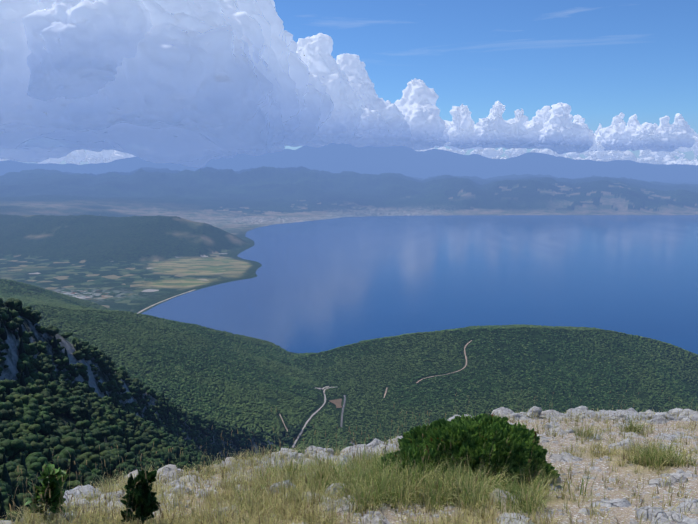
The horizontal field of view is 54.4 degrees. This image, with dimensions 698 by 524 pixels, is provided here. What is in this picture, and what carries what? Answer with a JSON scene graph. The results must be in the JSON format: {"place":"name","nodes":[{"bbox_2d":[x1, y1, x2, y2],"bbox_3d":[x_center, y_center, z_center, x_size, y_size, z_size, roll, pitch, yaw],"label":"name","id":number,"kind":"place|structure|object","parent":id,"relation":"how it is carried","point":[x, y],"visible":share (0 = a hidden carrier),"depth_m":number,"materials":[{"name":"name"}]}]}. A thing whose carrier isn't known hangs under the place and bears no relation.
{"place":"outdoors","nodes":[
{"label":"outdoors","id":0,"kind":"place"},
{"bbox_2d":[0,113,106,162],"bbox_3d":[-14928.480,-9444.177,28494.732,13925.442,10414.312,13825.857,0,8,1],"label":"cloud","id":1,"kind":"structure","parent":0,"point":[38,149],"depth_m":28695.51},
{"bbox_2d":[0,149,134,164],"bbox_3d":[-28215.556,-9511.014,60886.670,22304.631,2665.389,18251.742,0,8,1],"label":"cloud","id":2,"kind":"structure","parent":0,"point":[77,157],"depth_m":54841.10,"materials":[{"name":"white"}]},
{"bbox_2d":[63,156,109,163],"bbox_3d":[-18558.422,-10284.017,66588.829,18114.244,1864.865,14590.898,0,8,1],"label":"cloud","id":3,"kind":"structure","parent":0,"point":[90,160],"depth_m":62373.84,"materials":[{"name":"white"}]},
{"bbox_2d":[22,0,267,100],"bbox_3d":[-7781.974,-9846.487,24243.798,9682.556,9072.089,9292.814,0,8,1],"label":"cloud","id":4,"kind":"structure","parent":0,"point":[91,48],"depth_m":20455.43,"materials":[{"name":"white"}]},
{"bbox_2d":[0,0,309,167],"bbox_3d":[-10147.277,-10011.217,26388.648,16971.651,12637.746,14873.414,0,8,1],"label":"cloud","id":5,"kind":"structure","parent":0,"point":[165,92],"depth_m":21509.18,"materials":[{"name":"white"}]},
{"bbox_2d":[137,290,193,313],"bbox_3d":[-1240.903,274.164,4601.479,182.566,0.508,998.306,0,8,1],"label":"beach","id":6,"kind":"structure","parent":0,"point":[162,301],"depth_m":4634.62,"materials":[{"name":"beige sand"}]},
{"bbox_2d":[195,0,333,157],"bbox_3d":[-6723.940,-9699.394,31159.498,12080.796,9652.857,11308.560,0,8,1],"label":"cloud","id":7,"kind":"structure","parent":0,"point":[305,124],"depth_m":29370.40,"materials":[{"name":"white"}]},
{"bbox_2d":[292,387,333,447],"bbox_3d":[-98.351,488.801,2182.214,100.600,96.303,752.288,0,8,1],"label":"valley road","id":8,"kind":"structure","parent":0,"point":[307,421],"depth_m":2127.58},
{"bbox_2d":[284,33,362,145],"bbox_3d":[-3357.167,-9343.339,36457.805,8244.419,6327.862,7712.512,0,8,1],"label":"cloud","id":9,"kind":"structure","parent":0,"point":[341,124],"depth_m":34395.58,"materials":[{"name":"white"}]},
{"bbox_2d":[340,395,354,444],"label":"pass road","id":10,"kind":"structure","parent":0,"point":[341,424],"depth_m":2368.69,"materials":[{"name":"grey asphalt"}]},
{"bbox_2d":[0,143,697,483],"bbox_3d":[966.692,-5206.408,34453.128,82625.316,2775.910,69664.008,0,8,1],"label":"terrain","id":11,"kind":"structure","parent":0,"point":[135,234],"depth_m":12880.21,"materials":[{"name":"green plant"}]},
{"bbox_2d":[0,321,141,475],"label":"forest trunks","id":12,"kind":"object","parent":11,"relation":"on","point":[33,393],"depth_m":619.18,"materials":[{"name":"brown wood"}]},
{"bbox_2d":[0,298,312,522],"bbox_3d":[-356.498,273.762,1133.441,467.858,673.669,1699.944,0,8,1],"label":"forest","id":13,"kind":"object","parent":11,"relation":"on","point":[28,423],"visible":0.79,"depth_m":652.97,"materials":[{"name":"green plant"}]},
{"bbox_2d":[329,399,341,407],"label":"clearing","id":14,"kind":"structure","parent":11,"relation":"on","point":[337,402],"depth_m":2446.46,"materials":[{"name":"soil"}]},
{"bbox_2d":[0,279,697,453],"bbox_3d":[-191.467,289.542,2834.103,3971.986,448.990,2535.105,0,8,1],"label":"forest","id":15,"kind":"object","parent":11,"relation":"on","point":[46,298],"visible":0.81,"depth_m":2437.73,"materials":[{"name":"green plant"}]},
{"bbox_2d":[416,340,471,382],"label":"dirt road","id":16,"kind":"structure","parent":11,"relation":"on","point":[458,370],"depth_m":2537.69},
{"bbox_2d":[4,0,697,164],"label":"sky","id":17,"kind":"structure","parent":0,"point":[602,59],"materials":[{"name":"blue"}]},
{"bbox_2d":[305,53,411,147],"bbox_3d":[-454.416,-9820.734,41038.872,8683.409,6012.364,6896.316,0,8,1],"label":"cloud","id":18,"kind":"structure","parent":0,"point":[383,123],"depth_m":39798.44,"materials":[{"name":"white"}]},
{"bbox_2d":[41,418,697,523],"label":"ledge ground","id":19,"kind":"structure","parent":0,"point":[616,493],"depth_m":6.89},
{"bbox_2d":[25,461,68,518],"bbox_3d":[-2.478,1.928,5.579,0.327,0.507,0.344,-2,8,-11],"label":"leafy shrub","id":20,"kind":"object","parent":19,"relation":"on","point":[48,475],"visible":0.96,"depth_m":5.57,"materials":[{"name":"green plant"}]},
{"bbox_2d":[121,469,159,523],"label":"juniper sapling","id":21,"kind":"object","parent":19,"relation":"on","point":[144,500],"visible":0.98,"depth_m":5.28,"materials":[{"name":"green plant"}]},
{"bbox_2d":[0,406,697,523],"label":"limestone rocks","id":22,"kind":"object","parent":19,"relation":"on","point":[617,502],"visible":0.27,"depth_m":7.40,"materials":[{"name":"grey stone"}]},
{"bbox_2d":[0,388,697,523],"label":"dry grass","id":23,"kind":"structure","parent":19,"relation":"on","point":[376,488],"depth_m":6.27,"materials":[{"name":"plant"}]},
{"bbox_2d":[372,443,451,481],"bbox_3d":[0.707,2.161,7.045,1.046,0.528,0.903,0,8,1],"label":"juniper bush","id":24,"kind":"object","parent":19,"relation":"on","point":[414,454],"visible":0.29,"depth_m":6.92,"materials":[{"name":"green plant"}]},
{"bbox_2d":[398,413,559,492],"bbox_3d":[1.364,2.064,7.362,1.828,0.862,1.462,0,8,1],"label":"juniper bush","id":25,"kind":"object","parent":19,"relation":"on","point":[463,431],"visible":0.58,"depth_m":7.00,"materials":[{"name":"green plant"}]},
{"bbox_2d":[387,78,444,149],"bbox_3d":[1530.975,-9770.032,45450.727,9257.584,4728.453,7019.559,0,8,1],"label":"cloud","id":26,"kind":"structure","parent":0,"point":[415,104],"depth_m":43311.49,"materials":[{"name":"white"}]},
{"bbox_2d":[141,215,697,353],"bbox_3d":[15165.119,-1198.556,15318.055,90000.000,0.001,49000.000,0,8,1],"label":"lake","id":27,"kind":"structure","parent":0,"point":[316,286],"depth_m":5512.16,"materials":[{"name":"liquid"}]},
{"bbox_2d":[414,120,459,149],"bbox_3d":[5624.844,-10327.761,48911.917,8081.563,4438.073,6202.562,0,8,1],"label":"cloud","id":28,"kind":"structure","parent":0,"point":[441,140],"depth_m":46778.43,"materials":[{"name":"white"}]},
{"bbox_2d":[434,118,482,150],"bbox_3d":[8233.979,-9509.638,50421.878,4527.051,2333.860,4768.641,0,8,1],"label":"cloud","id":29,"kind":"structure","parent":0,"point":[454,148],"depth_m":49871.48,"materials":[{"name":"white"}]},
{"bbox_2d":[415,146,526,157],"bbox_3d":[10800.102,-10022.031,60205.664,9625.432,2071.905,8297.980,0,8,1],"label":"cloud","id":30,"kind":"structure","parent":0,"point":[489,152],"depth_m":59580.06,"materials":[{"name":"white"}]},
{"bbox_2d":[448,101,562,148],"bbox_3d":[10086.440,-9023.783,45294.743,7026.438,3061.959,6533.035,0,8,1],"label":"cloud","id":31,"kind":"structure","parent":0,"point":[493,129],"depth_m":43395.12,"materials":[{"name":"white"}]},
{"bbox_2d":[492,155,575,158],"bbox_3d":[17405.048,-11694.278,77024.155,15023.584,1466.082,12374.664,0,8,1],"label":"cloud","id":32,"kind":"structure","parent":0,"point":[505,157],"depth_m":73939.69,"materials":[{"name":"white"}]},
{"bbox_2d":[505,103,594,153],"bbox_3d":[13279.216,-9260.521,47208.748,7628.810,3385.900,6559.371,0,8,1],"label":"cloud","id":33,"kind":"structure","parent":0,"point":[578,138],"depth_m":45775.06,"materials":[{"name":"white"}]},
{"bbox_2d":[507,148,623,158],"bbox_3d":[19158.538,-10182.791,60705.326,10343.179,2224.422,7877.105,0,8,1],"label":"cloud","id":34,"kind":"structure","parent":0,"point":[553,153],"depth_m":58562.29,"materials":[{"name":"white"}]},
{"bbox_2d":[573,114,597,151],"bbox_3d":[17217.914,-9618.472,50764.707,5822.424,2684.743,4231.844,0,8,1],"label":"cloud","id":35,"kind":"structure","parent":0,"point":[578,119],"depth_m":49693.98,"materials":[{"name":"white"}]},
{"bbox_2d":[585,123,651,151],"bbox_3d":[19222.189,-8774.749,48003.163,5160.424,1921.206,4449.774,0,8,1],"label":"cloud","id":36,"kind":"structure","parent":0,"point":[597,145],"depth_m":47105.75,"materials":[{"name":"white"}]},
{"bbox_2d":[573,150,683,163],"bbox_3d":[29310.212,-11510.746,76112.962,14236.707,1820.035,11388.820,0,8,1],"label":"cloud","id":37,"kind":"structure","parent":0,"point":[639,160],"depth_m":72068.38,"materials":[{"name":"white"}]},
{"bbox_2d":[584,149,697,159],"bbox_3d":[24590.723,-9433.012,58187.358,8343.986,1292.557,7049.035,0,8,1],"label":"cloud","id":38,"kind":"structure","parent":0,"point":[619,154],"depth_m":57237.66,"materials":[{"name":"white"}]},
{"bbox_2d":[597,112,694,151],"bbox_3d":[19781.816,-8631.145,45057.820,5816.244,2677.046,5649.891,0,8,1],"label":"cloud","id":39,"kind":"structure","parent":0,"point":[618,134],"depth_m":43348.61,"materials":[{"name":"white"}]},
{"bbox_2d":[643,157,695,164],"bbox_3d":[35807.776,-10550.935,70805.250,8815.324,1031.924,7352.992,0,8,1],"label":"cloud","id":40,"kind":"structure","parent":0,"point":[664,160],"depth_m":70544.23,"materials":[{"name":"white"}]},
{"bbox_2d":[659,132,697,151],"bbox_3d":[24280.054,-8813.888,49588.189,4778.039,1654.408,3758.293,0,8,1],"label":"cloud","id":41,"kind":"structure","parent":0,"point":[684,149],"depth_m":48379.50,"materials":[{"name":"white"}]},
{"bbox_2d":[666,159,697,164],"bbox_3d":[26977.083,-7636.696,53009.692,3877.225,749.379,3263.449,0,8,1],"label":"cloud","id":42,"kind":"structure","parent":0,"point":[694,162],"depth_m":53264.52,"materials":[{"name":"white"}]},
{"bbox_2d":[692,136,697,146],"bbox_3d":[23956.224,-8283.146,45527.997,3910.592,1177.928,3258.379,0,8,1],"label":"cloud","id":43,"kind":"structure","parent":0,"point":[696,140],"depth_m":45121.49,"materials":[{"name":"white"}]}
]}

